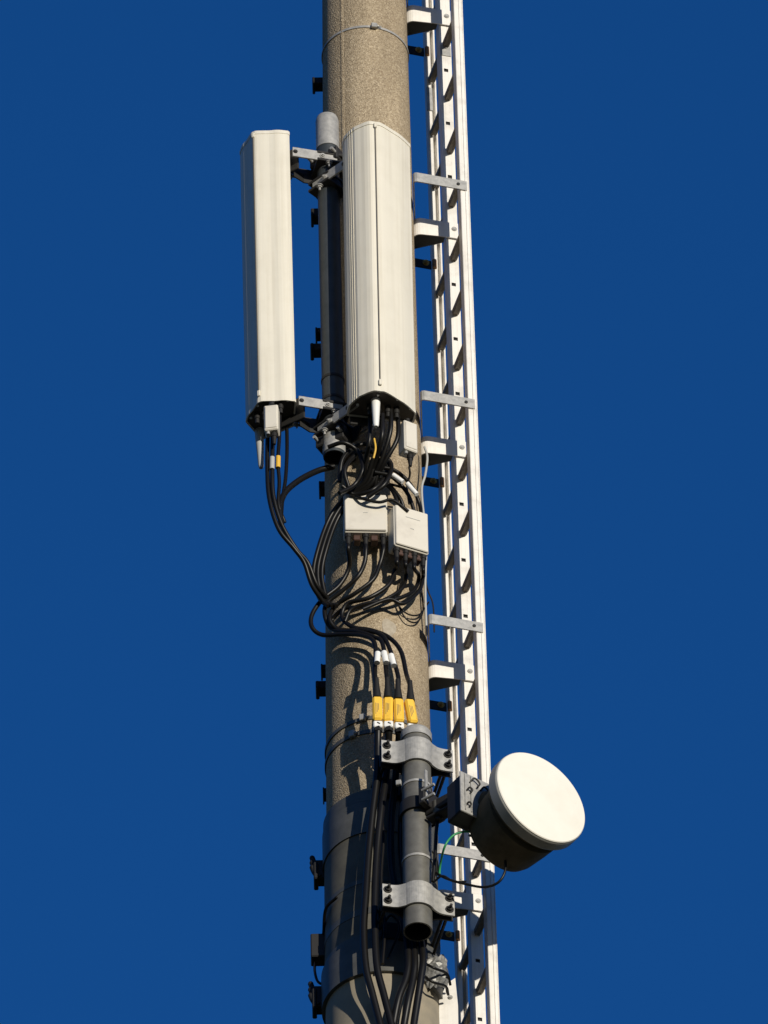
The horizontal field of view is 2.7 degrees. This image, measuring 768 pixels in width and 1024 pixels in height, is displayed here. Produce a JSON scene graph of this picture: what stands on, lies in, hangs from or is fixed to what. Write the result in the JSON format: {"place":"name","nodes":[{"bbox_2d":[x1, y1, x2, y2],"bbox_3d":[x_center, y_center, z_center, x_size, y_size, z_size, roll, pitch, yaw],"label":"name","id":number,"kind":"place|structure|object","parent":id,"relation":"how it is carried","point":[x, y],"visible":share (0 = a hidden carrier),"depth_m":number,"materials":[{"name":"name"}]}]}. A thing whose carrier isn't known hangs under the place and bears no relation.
{"place":"outdoors","nodes":[
{"label":"outdoors","id":0,"kind":"place"},
{"bbox_2d":[0,0,767,1023],"label":"sky","id":1,"kind":"structure","parent":0,"point":[163,722],"materials":[{"name":"blue"}]},
{"label":"ground","id":2,"kind":"structure","parent":0,"visible":0},
{"bbox_2d":[322,0,431,813],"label":"concrete mast","id":3,"kind":"object","parent":2,"relation":"on","point":[365,75],"visible":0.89,"depth_m":59.73,"materials":[{"name":"concrete"}]},
{"bbox_2d":[311,208,317,227],"bbox_3d":[-0.252,-1.106,61.104,0.044,0.050,0.070,-1,-43,0],"label":"cable cleat","id":4,"kind":"object","parent":3,"relation":"attached to","point":[314,216],"visible":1,"depth_m":61.09,"materials":[{"name":"black plastic"}]},
{"bbox_2d":[308,981,321,1018],"bbox_3d":[-0.231,1.733,58.430,0.084,0.167,0.070,-1,-43,0],"label":"cable cleat","id":5,"kind":"object","parent":3,"relation":"attached to","point":[314,995],"visible":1,"depth_m":58.39,"materials":[{"name":"black plastic"}]},
{"bbox_2d":[310,343,320,360],"bbox_3d":[-0.246,-0.599,60.631,0.057,0.038,0.070,-1,-43,0],"label":"cable cleat","id":6,"kind":"object","parent":3,"relation":"attached to","point":[315,350],"visible":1,"depth_m":60.61,"materials":[{"name":"black plastic"}]},
{"bbox_2d":[309,855,323,889],"bbox_3d":[-0.227,1.286,58.846,0.084,0.156,0.070,-1,-43,0],"label":"cable cleat","id":7,"kind":"object","parent":3,"relation":"attached to","point":[316,869],"visible":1,"depth_m":58.80,"materials":[{"name":"black plastic"}]},
{"bbox_2d":[312,77,322,93],"bbox_3d":[-0.249,-1.613,61.577,0.044,0.038,0.070,-1,-43,0],"label":"cable cleat","id":8,"kind":"object","parent":3,"relation":"attached to","point":[317,84],"visible":1,"depth_m":61.56,"materials":[{"name":"black plastic"}]},
{"bbox_2d":[315,327,320,342],"bbox_3d":[-0.241,-0.659,60.701,0.028,0.033,0.070,-1,-43,0],"label":"cable cleat","id":9,"kind":"object","parent":3,"relation":"attached to","point":[317,334],"visible":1,"depth_m":60.68,"materials":[{"name":"black plastic"}]},
{"bbox_2d":[316,681,325,699],"bbox_3d":[-0.221,0.646,59.470,0.057,0.044,0.070,-1,-43,0],"label":"cable cleat","id":10,"kind":"object","parent":3,"relation":"attached to","point":[320,688],"visible":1,"depth_m":59.45,"materials":[{"name":"black plastic"}]},
{"bbox_2d":[319,481,324,498],"bbox_3d":[-0.225,-0.083,60.150,0.031,0.044,0.070,-1,-43,0],"label":"cable cleat","id":11,"kind":"object","parent":3,"relation":"attached to","point":[321,488],"visible":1,"depth_m":60.13,"materials":[{"name":"black plastic"}]},
{"bbox_2d":[321,664,325,680],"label":"cable cleat","id":12,"kind":"object","parent":3,"relation":"attached to","point":[323,670],"visible":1,"depth_m":59.53,"materials":[{"name":"black plastic"}]},
{"bbox_2d":[323,787,325,804],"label":"cable cleat","id":13,"kind":"object","parent":3,"relation":"attached to","point":[324,794],"visible":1,"depth_m":59.10,"materials":[{"name":"black plastic"}]},
{"bbox_2d":[307,146,342,179],"bbox_3d":[-0.185,-1.280,60.909,0.120,0.060,0.212,-23,-47,22],"label":"pipe standoff","id":14,"kind":"object","parent":3,"relation":"attached to","point":[336,150],"visible":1,"depth_m":60.85,"materials":[{"name":"black metal"}]},
{"bbox_2d":[315,112,345,464],"bbox_3d":[-0.198,-0.839,60.444,0.092,1.747,0.087,-1,-43,0],"label":"mount pipe","id":15,"kind":"object","parent":14,"relation":"attached to","point":[330,275],"visible":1,"depth_m":60.40,"materials":[{"name":"black metal"}]},
{"bbox_2d":[279,464,334,522],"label":"cable","id":16,"kind":"object","parent":15,"relation":"attached to","point":[299,480],"visible":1,"depth_m":59.72,"materials":[{"name":"black plastic"}]},
{"bbox_2d":[281,396,348,432],"bbox_3d":[-0.265,-0.358,59.982,0.267,0.111,0.154,7,-44,-8],"label":"antenna bracket","id":17,"kind":"object","parent":15,"relation":"attached to","point":[325,407],"visible":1,"depth_m":59.95,"materials":[{"name":"metal"}]},
{"bbox_2d":[240,130,295,438],"bbox_3d":[-0.422,-0.848,60.407,0.214,1.432,0.188,-23,-47,21],"label":"panel antenna","id":18,"kind":"object","parent":17,"relation":"attached to","point":[269,350],"visible":1,"depth_m":60.35,"materials":[{"name":"beige plastic"}]},
{"bbox_2d":[255,427,263,468],"bbox_3d":[-0.458,-0.238,59.957,0.034,0.209,0.034,-1,-43,0],"label":"tapered plug","id":19,"kind":"object","parent":18,"relation":"attached to","point":[259,435],"visible":1,"depth_m":59.95,"materials":[{"name":"grey"}]},
{"bbox_2d":[264,401,279,444],"bbox_3d":[-0.411,-0.325,59.761,0.052,0.210,0.048,-7,-43,6],"label":"amplifier box","id":20,"kind":"object","parent":18,"relation":"attached to","point":[271,420],"visible":1,"depth_m":59.74,"materials":[{"name":"white plastic"}]},
{"bbox_2d":[265,436,324,602],"bbox_3d":[-0.315,-0.006,59.627,0.284,0.775,0.044,30,-51,-29],"label":"cable","id":21,"kind":"object","parent":20,"relation":"hanging from","point":[291,545],"visible":1,"depth_m":59.49,"materials":[{"name":"black plastic"}]},
{"bbox_2d":[270,437,328,598],"bbox_3d":[-0.306,-0.013,59.633,0.284,0.738,0.033,31,-52,-30],"label":"cable","id":22,"kind":"object","parent":20,"relation":"hanging from","point":[283,527],"visible":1,"depth_m":59.51,"materials":[{"name":"black plastic"}]},
{"bbox_2d":[270,456,274,469],"bbox_3d":[-0.409,-0.178,59.660,0.020,0.060,0.018,-1,-43,0],"label":"tape wrap","id":23,"kind":"object","parent":22,"relation":"attached to","point":[272,462],"visible":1,"depth_m":59.65,"materials":[{"name":"grey"}]},
{"bbox_2d":[276,414,285,522],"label":"cable","id":24,"kind":"object","parent":18,"relation":"hanging from","point":[278,473],"visible":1,"depth_m":59.66,"materials":[{"name":"black plastic"}]},
{"bbox_2d":[275,455,280,467],"bbox_3d":[-0.388,-0.182,59.705,0.020,0.056,0.018,-1,-43,0],"label":"tape wrap","id":25,"kind":"object","parent":24,"relation":"attached to","point":[278,461],"visible":1,"depth_m":59.70,"materials":[{"name":"yellow"}]},
{"bbox_2d":[281,425,288,512],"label":"cable","id":26,"kind":"object","parent":18,"relation":"hanging from","point":[286,457],"visible":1,"depth_m":59.81,"materials":[{"name":"black plastic"}]},
{"bbox_2d":[290,147,342,183],"bbox_3d":[-0.290,-1.292,60.854,0.271,0.111,0.154,6,-44,-8],"label":"antenna bracket","id":27,"kind":"object","parent":15,"relation":"attached to","point":[320,159],"visible":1,"depth_m":60.82,"materials":[{"name":"metal"}]},
{"bbox_2d":[308,160,342,204],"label":"antenna bracket","id":28,"kind":"object","parent":15,"relation":"attached to","point":[329,177],"visible":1,"depth_m":60.74,"materials":[{"name":"metal"}]},
{"bbox_2d":[342,121,415,422],"bbox_3d":[-0.010,-0.881,60.245,0.254,1.423,0.158,6,-44,-8],"label":"panel antenna","id":29,"kind":"object","parent":28,"relation":"attached to","point":[379,321],"visible":1,"depth_m":60.20,"materials":[{"name":"beige plastic"}]},
{"bbox_2d":[312,457,374,607],"bbox_3d":[-0.141,0.080,59.561,0.295,0.599,0.052,-27,-49,25],"label":"cable","id":30,"kind":"object","parent":29,"relation":"hanging from","point":[332,512],"visible":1,"depth_m":59.65,"materials":[{"name":"black plastic"}]},
{"bbox_2d":[359,416,371,483],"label":"cable","id":31,"kind":"object","parent":29,"relation":"hanging from","point":[368,444],"visible":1,"depth_m":59.69,"materials":[{"name":"black plastic"}]},
{"bbox_2d":[371,397,379,427],"bbox_3d":[-0.030,-0.374,59.747,0.036,0.169,0.036,-1,-43,0],"label":"tapered plug","id":32,"kind":"object","parent":29,"relation":"attached to","point":[375,404],"visible":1,"depth_m":59.73,"materials":[{"name":"white"}]},
{"bbox_2d":[375,408,392,470],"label":"cable","id":33,"kind":"object","parent":29,"relation":"hanging from","point":[386,446],"visible":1,"depth_m":59.71,"materials":[{"name":"black plastic"}]},
{"bbox_2d":[378,415,400,494],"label":"cable","id":34,"kind":"object","parent":29,"relation":"hanging from","point":[393,446],"visible":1,"depth_m":59.71,"materials":[{"name":"black plastic"}]},
{"bbox_2d":[398,418,417,466],"bbox_3d":[0.088,-0.255,59.742,0.056,0.230,0.053,20,-47,-21],"label":"amplifier box","id":35,"kind":"object","parent":29,"relation":"hanging from","point":[407,445],"visible":1,"depth_m":59.72,"materials":[{"name":"white plastic"}]},
{"bbox_2d":[406,466,410,504],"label":"cable","id":36,"kind":"object","parent":35,"relation":"hanging from","point":[408,479],"visible":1,"depth_m":59.67,"materials":[{"name":"black plastic"}]},
{"bbox_2d":[405,482,418,495],"bbox_3d":[0.102,-0.084,59.667,0.050,0.066,0.018,-1,-43,0],"label":"cable tag","id":37,"kind":"object","parent":36,"relation":"attached to","point":[411,488],"visible":1,"depth_m":59.66,"materials":[{"name":"white"}]},
{"bbox_2d":[313,405,379,442],"bbox_3d":[-0.128,-0.321,59.902,0.249,0.110,0.154,-32,-51,29],"label":"antenna bracket","id":38,"kind":"object","parent":15,"relation":"attached to","point":[329,423],"visible":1,"depth_m":59.88,"materials":[{"name":"metal"}]},
{"bbox_2d":[313,425,355,465],"bbox_3d":[-0.164,-0.237,59.928,0.120,0.060,0.197,-22,-47,21],"label":"pipe standoff","id":39,"kind":"object","parent":3,"relation":"attached to","point":[342,432],"visible":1,"depth_m":59.88,"materials":[{"name":"black metal"}]},
{"bbox_2d":[327,441,364,494],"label":"cable","id":40,"kind":"object","parent":3,"relation":"attached to","point":[362,463],"visible":1,"depth_m":59.70,"materials":[{"name":"black plastic"}]},
{"bbox_2d":[325,728,394,774],"bbox_3d":[-0.019,0.924,59.139,0.393,0.030,0.393,-1,-43,0],"label":"steel strap","id":41,"kind":"object","parent":3,"relation":"attached to","point":[353,733],"visible":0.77,"depth_m":59.01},
{"bbox_2d":[321,22,408,64],"bbox_3d":[-0.071,-1.723,61.600,0.331,0.022,0.342,-1,-43,0],"label":"steel strap","id":42,"kind":"object","parent":3,"relation":"attached to","point":[374,25],"visible":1,"depth_m":61.50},
{"bbox_2d":[325,713,406,758],"bbox_3d":[-0.020,0.873,59.181,0.392,0.028,0.401,-1,-43,0],"label":"steel strap","id":43,"kind":"object","parent":3,"relation":"attached to","point":[363,717],"visible":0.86,"depth_m":59.06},
{"bbox_2d":[343,494,390,545],"bbox_3d":[-0.070,0.048,59.639,0.192,0.235,0.095,-1,-43,0],"label":"junction box","id":44,"kind":"object","parent":3,"relation":"attached to","point":[364,522],"visible":1,"depth_m":59.60,"materials":[{"name":"white plastic"}]},
{"bbox_2d":[308,543,377,681],"bbox_3d":[-0.126,0.448,59.267,0.315,0.869,0.087,-29,-50,26],"label":"cable","id":45,"kind":"object","parent":44,"relation":"attached to","point":[314,630],"visible":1,"depth_m":59.37,"materials":[{"name":"black plastic"}]},
{"bbox_2d":[372,677,382,731],"bbox_3d":[-0.024,0.698,58.871,0.036,0.263,0.034,-1,-43,0],"label":"cable connector","id":46,"kind":"object","parent":45,"relation":"attached to","point":[377,717],"visible":1,"depth_m":58.84,"materials":[{"name":"yellow plastic"}]},
{"bbox_2d":[360,730,383,1023],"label":"feeder cable","id":47,"kind":"object","parent":46,"relation":"hanging from","point":[366,888],"visible":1,"depth_m":58.35,"materials":[{"name":"black plastic"}]},
{"bbox_2d":[374,651,380,664],"bbox_3d":[-0.024,0.528,59.022,0.022,0.056,0.028,-23,-47,21],"label":"cable tag","id":48,"kind":"object","parent":45,"relation":"attached to","point":[377,656],"visible":1,"depth_m":59.01,"materials":[{"name":"white"}]},
{"bbox_2d":[316,469,374,607],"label":"cable","id":49,"kind":"object","parent":44,"relation":"attached to","point":[328,529],"visible":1,"depth_m":59.60,"materials":[{"name":"black plastic"}]},
{"bbox_2d":[320,457,379,607],"bbox_3d":[-0.119,0.079,59.571,0.273,0.617,0.052,-26,-48,24],"label":"cable","id":50,"kind":"object","parent":44,"relation":"attached to","point":[331,534],"visible":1,"depth_m":59.58,"materials":[{"name":"black plastic"}]},
{"bbox_2d":[322,543,388,677],"bbox_3d":[-0.089,0.438,59.255,0.300,0.869,0.060,-28,-49,26],"label":"cable","id":51,"kind":"object","parent":44,"relation":"hanging from","point":[348,586],"visible":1,"depth_m":59.42,"materials":[{"name":"black plastic"}]},
{"bbox_2d":[381,650,388,664],"bbox_3d":[0.004,0.527,59.023,0.031,0.061,0.022,-32,-51,29],"label":"cable tag","id":52,"kind":"object","parent":51,"relation":"attached to","point":[384,655],"visible":1,"depth_m":59.01,"materials":[{"name":"white"}]},
{"bbox_2d":[383,677,393,732],"bbox_3d":[0.015,0.698,58.870,0.040,0.263,0.034,-1,-43,0],"label":"cable connector","id":53,"kind":"object","parent":51,"relation":"attached to","point":[388,711],"visible":1,"depth_m":58.84,"materials":[{"name":"yellow plastic"}]},
{"bbox_2d":[371,731,394,1023],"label":"feeder cable","id":54,"kind":"object","parent":53,"relation":"hanging from","point":[375,896],"visible":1,"depth_m":58.31,"materials":[{"name":"black plastic"}]},
{"bbox_2d":[337,442,388,496],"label":"cable","id":55,"kind":"object","parent":44,"relation":"attached to","point":[341,463],"visible":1,"depth_m":59.72,"materials":[{"name":"black plastic"}]},
{"bbox_2d":[327,544,400,698],"bbox_3d":[-0.057,0.444,59.256,0.310,0.877,0.084,-25,-48,24],"label":"cable","id":56,"kind":"object","parent":44,"relation":"attached to","point":[357,592],"visible":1,"depth_m":59.42,"materials":[{"name":"black plastic"}]},
{"bbox_2d":[388,653,396,667],"bbox_3d":[0.030,0.537,59.013,0.033,0.061,0.022,-25,-48,23],"label":"cable tag","id":57,"kind":"object","parent":56,"relation":"attached to","point":[392,660],"visible":1,"depth_m":59.00,"materials":[{"name":"white"}]},
{"bbox_2d":[393,678,403,734],"bbox_3d":[0.053,0.703,58.865,0.039,0.263,0.034,-1,-43,0],"label":"cable connector","id":58,"kind":"object","parent":56,"relation":"attached to","point":[398,707],"visible":1,"depth_m":58.84,"materials":[{"name":"yellow plastic"}]},
{"bbox_2d":[387,733,411,1023],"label":"feeder cable","id":59,"kind":"object","parent":58,"relation":"hanging from","point":[402,988],"visible":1,"depth_m":58.41,"materials":[{"name":"black plastic"}]},
{"bbox_2d":[372,413,384,468],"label":"cable","id":60,"kind":"object","parent":44,"relation":"attached to","point":[382,433],"visible":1,"depth_m":59.69,"materials":[{"name":"black plastic"}]},
{"bbox_2d":[348,494,408,512],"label":"cable","id":61,"kind":"object","parent":44,"relation":"attached to","point":[403,507],"visible":1,"depth_m":59.62,"materials":[{"name":"black plastic"}]},
{"bbox_2d":[370,485,398,504],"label":"cable","id":62,"kind":"object","parent":44,"relation":"attached to","point":[395,497],"visible":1,"depth_m":59.68,"materials":[{"name":"black plastic"}]},
{"bbox_2d":[342,449,393,498],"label":"cable","id":63,"kind":"object","parent":3,"relation":"attached to","point":[383,485],"visible":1,"depth_m":59.68,"materials":[{"name":"black plastic"}]},
{"bbox_2d":[392,473,404,483],"bbox_3d":[0.051,-0.123,59.683,0.048,0.049,0.017,-1,-43,0],"label":"cable tag","id":64,"kind":"object","parent":63,"relation":"attached to","point":[397,478],"visible":1,"depth_m":59.67,"materials":[{"name":"white"}]},
{"bbox_2d":[322,799,438,871],"bbox_3d":[-0.013,1.233,58.850,0.419,0.150,0.419,-1,-43,0],"label":"steel collar","id":65,"kind":"object","parent":3,"relation":"attached to","point":[345,823],"visible":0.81,"depth_m":58.73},
{"bbox_2d":[324,831,439,1023],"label":"mast jacket","id":66,"kind":"object","parent":3,"relation":"attached to","point":[348,1002],"visible":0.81,"depth_m":58.40,"materials":[{"name":"concrete"}]},
{"bbox_2d":[310,896,337,984],"bbox_3d":[-0.219,1.548,58.488,0.066,0.280,0.219,8,-44,-10],"label":"terminal box","id":67,"kind":"object","parent":66,"relation":"attached to","point":[317,951],"visible":1,"depth_m":58.53,"materials":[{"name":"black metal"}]},
{"bbox_2d":[327,877,400,902],"bbox_3d":[-0.008,1.457,58.642,0.415,0.020,0.415,-1,-43,0],"label":"steel strap","id":68,"kind":"object","parent":66,"relation":"attached to","point":[347,886],"visible":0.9,"depth_m":58.51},
{"bbox_2d":[425,954,448,992],"bbox_3d":[0.189,1.645,58.267,0.101,0.170,0.038,15,-45,-17],"label":"foil wrap","id":69,"kind":"object","parent":66,"relation":"attached to","point":[440,962],"visible":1,"depth_m":58.25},
{"bbox_2d":[425,975,449,995],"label":"cable","id":70,"kind":"object","parent":69,"relation":"attached to","point":[437,983],"visible":1,"depth_m":58.17,"materials":[{"name":"black plastic"}]},
{"bbox_2d":[427,963,451,985],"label":"cable","id":71,"kind":"object","parent":69,"relation":"attached to","point":[442,971],"visible":1,"depth_m":58.22,"materials":[{"name":"black plastic"}]},
{"bbox_2d":[324,906,440,949],"bbox_3d":[-0.006,1.563,58.542,0.418,0.030,0.418,-1,-43,0],"label":"steel strap","id":72,"kind":"object","parent":3,"relation":"attached to","point":[343,919],"visible":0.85,"depth_m":58.43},
{"bbox_2d":[321,937,444,1023],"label":"steel collar","id":73,"kind":"object","parent":3,"relation":"attached to","point":[342,965],"visible":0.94,"depth_m":58.26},
{"bbox_2d":[323,736,452,830],"bbox_3d":[0.014,1.060,58.847,0.412,0.104,0.660,9,-44,-10],"label":"pipe clamp","id":74,"kind":"object","parent":3,"relation":"attached to","point":[394,755],"visible":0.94,"depth_m":58.65,"materials":[{"name":"metal"}]},
{"bbox_2d":[378,777,385,964],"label":"cable","id":75,"kind":"object","parent":74,"relation":"attached to","point":[381,883],"visible":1,"depth_m":58.42,"materials":[{"name":"black plastic"}]},
{"bbox_2d":[400,724,432,941],"bbox_3d":[0.120,1.143,58.426,0.118,0.965,0.113,-1,-43,0],"label":"support pipe","id":76,"kind":"object","parent":74,"relation":"attached to","point":[417,861],"visible":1,"depth_m":58.33,"materials":[{"name":"metal"}]},
{"bbox_2d":[410,940,426,1023],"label":"feeder cable","id":77,"kind":"object","parent":76,"relation":"attached to","point":[419,983],"visible":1,"depth_m":58.03,"materials":[{"name":"black plastic"}]},
{"bbox_2d":[396,770,447,826],"bbox_3d":[0.174,1.035,58.462,0.318,0.213,0.155,-29,-50,26],"label":"dish bracket","id":78,"kind":"object","parent":76,"relation":"attached to","point":[432,805],"visible":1,"depth_m":58.41,"materials":[{"name":"black metal"}]},
{"bbox_2d":[431,821,438,882],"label":"cable","id":79,"kind":"object","parent":78,"relation":"attached to","point":[435,852],"visible":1,"depth_m":58.28,"materials":[{"name":"black plastic"}]},
{"bbox_2d":[447,752,584,871],"bbox_3d":[0.473,1.086,58.265,0.422,0.391,0.278,25,-49,-25],"label":"dish antenna","id":80,"kind":"object","parent":78,"relation":"attached to","point":[520,811],"visible":1,"depth_m":58.17,"materials":[{"name":"grey"}]},
{"bbox_2d":[438,830,469,873],"bbox_3d":[0.237,1.204,58.225,0.162,0.140,0.077,-28,-49,26],"label":"earth wire","id":81,"kind":"object","parent":80,"relation":"hanging from","point":[446,843],"visible":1,"depth_m":58.23,"materials":[{"name":"green"}]},
{"bbox_2d":[436,834,506,887],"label":"cable","id":82,"kind":"object","parent":80,"relation":"attached to","point":[478,886],"visible":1,"depth_m":58.15,"materials":[{"name":"black plastic"}]},
{"bbox_2d":[325,880,454,962],"bbox_3d":[0.023,1.568,58.378,0.423,0.104,0.664,9,-44,-10],"label":"pipe clamp","id":83,"kind":"object","parent":3,"relation":"attached to","point":[395,899],"visible":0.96,"depth_m":58.18,"materials":[{"name":"metal"}]},
{"bbox_2d":[380,914,400,958],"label":"cable","id":84,"kind":"object","parent":83,"relation":"hanging from","point":[398,932],"visible":1,"depth_m":58.26,"materials":[{"name":"black plastic"}]},
{"bbox_2d":[387,505,427,565],"bbox_3d":[0.085,0.105,59.589,0.170,0.250,0.090,17,-46,-18],"label":"junction box","id":85,"kind":"object","parent":3,"relation":"attached to","point":[408,536],"visible":1,"depth_m":59.55,"materials":[{"name":"white plastic"}]},
{"bbox_2d":[332,560,408,627],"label":"cable","id":86,"kind":"object","parent":85,"relation":"hanging from","point":[392,595],"visible":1,"depth_m":59.46,"materials":[{"name":"black plastic"}]},
{"bbox_2d":[340,556,410,684],"bbox_3d":[-0.005,0.483,59.233,0.311,0.803,0.106,-26,-48,24],"label":"cable","id":87,"kind":"object","parent":85,"relation":"attached to","point":[372,596],"visible":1,"depth_m":59.40,"materials":[{"name":"black plastic"}]},
{"bbox_2d":[404,680,417,725],"bbox_3d":[0.097,0.708,58.860,0.051,0.263,0.036,-1,-43,0],"label":"cable connector","id":88,"kind":"object","parent":87,"relation":"attached to","point":[410,710],"visible":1,"depth_m":58.85,"materials":[{"name":"yellow plastic"}]},
{"bbox_2d":[397,786,418,1023],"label":"feeder cable","id":89,"kind":"object","parent":88,"relation":"hanging from","point":[410,990],"visible":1,"depth_m":58.08,"materials":[{"name":"black plastic"}]},
{"bbox_2d":[343,562,420,621],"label":"cable","id":90,"kind":"object","parent":85,"relation":"attached to","point":[400,597],"visible":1,"depth_m":59.42,"materials":[{"name":"black plastic"}]},
{"bbox_2d":[372,477,404,505],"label":"cable","id":91,"kind":"object","parent":85,"relation":"attached to","point":[395,491],"visible":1,"depth_m":59.68,"materials":[{"name":"black plastic"}]},
{"bbox_2d":[362,565,425,610],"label":"cable","id":92,"kind":"object","parent":85,"relation":"attached to","point":[398,602],"visible":1,"depth_m":59.39,"materials":[{"name":"black plastic"}]},
{"bbox_2d":[373,470,415,510],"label":"cable","id":93,"kind":"object","parent":85,"relation":"attached to","point":[404,489],"visible":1,"depth_m":59.69,"materials":[{"name":"black plastic"}]},
{"bbox_2d":[383,466,422,512],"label":"cable","id":94,"kind":"object","parent":85,"relation":"attached to","point":[402,476],"visible":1,"depth_m":59.72,"materials":[{"name":"black plastic"}]},
{"bbox_2d":[396,591,423,622],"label":"cable","id":95,"kind":"object","parent":3,"relation":"attached to","point":[421,614],"visible":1,"depth_m":59.45,"materials":[{"name":"black plastic"}]},
{"bbox_2d":[398,579,428,615],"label":"cable","id":96,"kind":"object","parent":3,"relation":"attached to","point":[421,612],"visible":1,"depth_m":59.46,"materials":[{"name":"black plastic"}]},
{"bbox_2d":[421,446,428,635],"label":"cable","id":97,"kind":"object","parent":3,"relation":"attached to","point":[425,580],"visible":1,"depth_m":59.64,"materials":[{"name":"grey plastic"}]},
{"bbox_2d":[406,0,450,56],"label":"ladder bracket","id":98,"kind":"object","parent":3,"relation":"attached to","point":[420,19],"visible":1,"depth_m":61.81,"materials":[{"name":"metal"}]},
{"bbox_2d":[426,581,434,632],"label":"cable","id":99,"kind":"object","parent":3,"relation":"attached to","point":[432,605],"visible":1,"depth_m":59.57,"materials":[{"name":"black plastic"}]},
{"bbox_2d":[413,172,466,269],"bbox_3d":[0.164,-1.067,61.068,0.224,0.130,0.425,10,-44,-12],"label":"ladder bracket","id":100,"kind":"object","parent":3,"relation":"attached to","point":[428,232],"visible":0.97,"depth_m":61.03,"materials":[{"name":"white metal"}]},
{"bbox_2d":[422,0,499,1023],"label":"ladder","id":101,"kind":"object","parent":100,"relation":"attached to","point":[465,518],"visible":0.93,"depth_m":60.17,"materials":[{"name":"white metal"}]},
{"bbox_2d":[420,390,474,487],"bbox_3d":[0.189,-0.247,60.307,0.224,0.130,0.425,10,-44,-12],"label":"ladder bracket","id":102,"kind":"object","parent":3,"relation":"attached to","point":[440,450],"visible":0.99,"depth_m":60.27,"materials":[{"name":"white metal"}]},
{"bbox_2d":[439,978,457,1023],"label":"cover plate","id":103,"kind":"object","parent":3,"relation":"attached to","point":[448,1009],"visible":1,"depth_m":58.27,"materials":[{"name":"white metal"}]},
{"bbox_2d":[428,614,482,711],"bbox_3d":[0.215,0.574,59.545,0.224,0.130,0.425,10,-44,-12],"label":"ladder bracket","id":104,"kind":"object","parent":3,"relation":"attached to","point":[443,674],"visible":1,"depth_m":59.51,"materials":[{"name":"white metal"}]},
{"bbox_2d":[436,843,488,941],"bbox_3d":[0.241,1.395,58.783,0.224,0.130,0.425,10,-44,-12],"label":"ladder bracket","id":105,"kind":"object","parent":3,"relation":"attached to","point":[465,903],"visible":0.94,"depth_m":58.75,"materials":[{"name":"white metal"}]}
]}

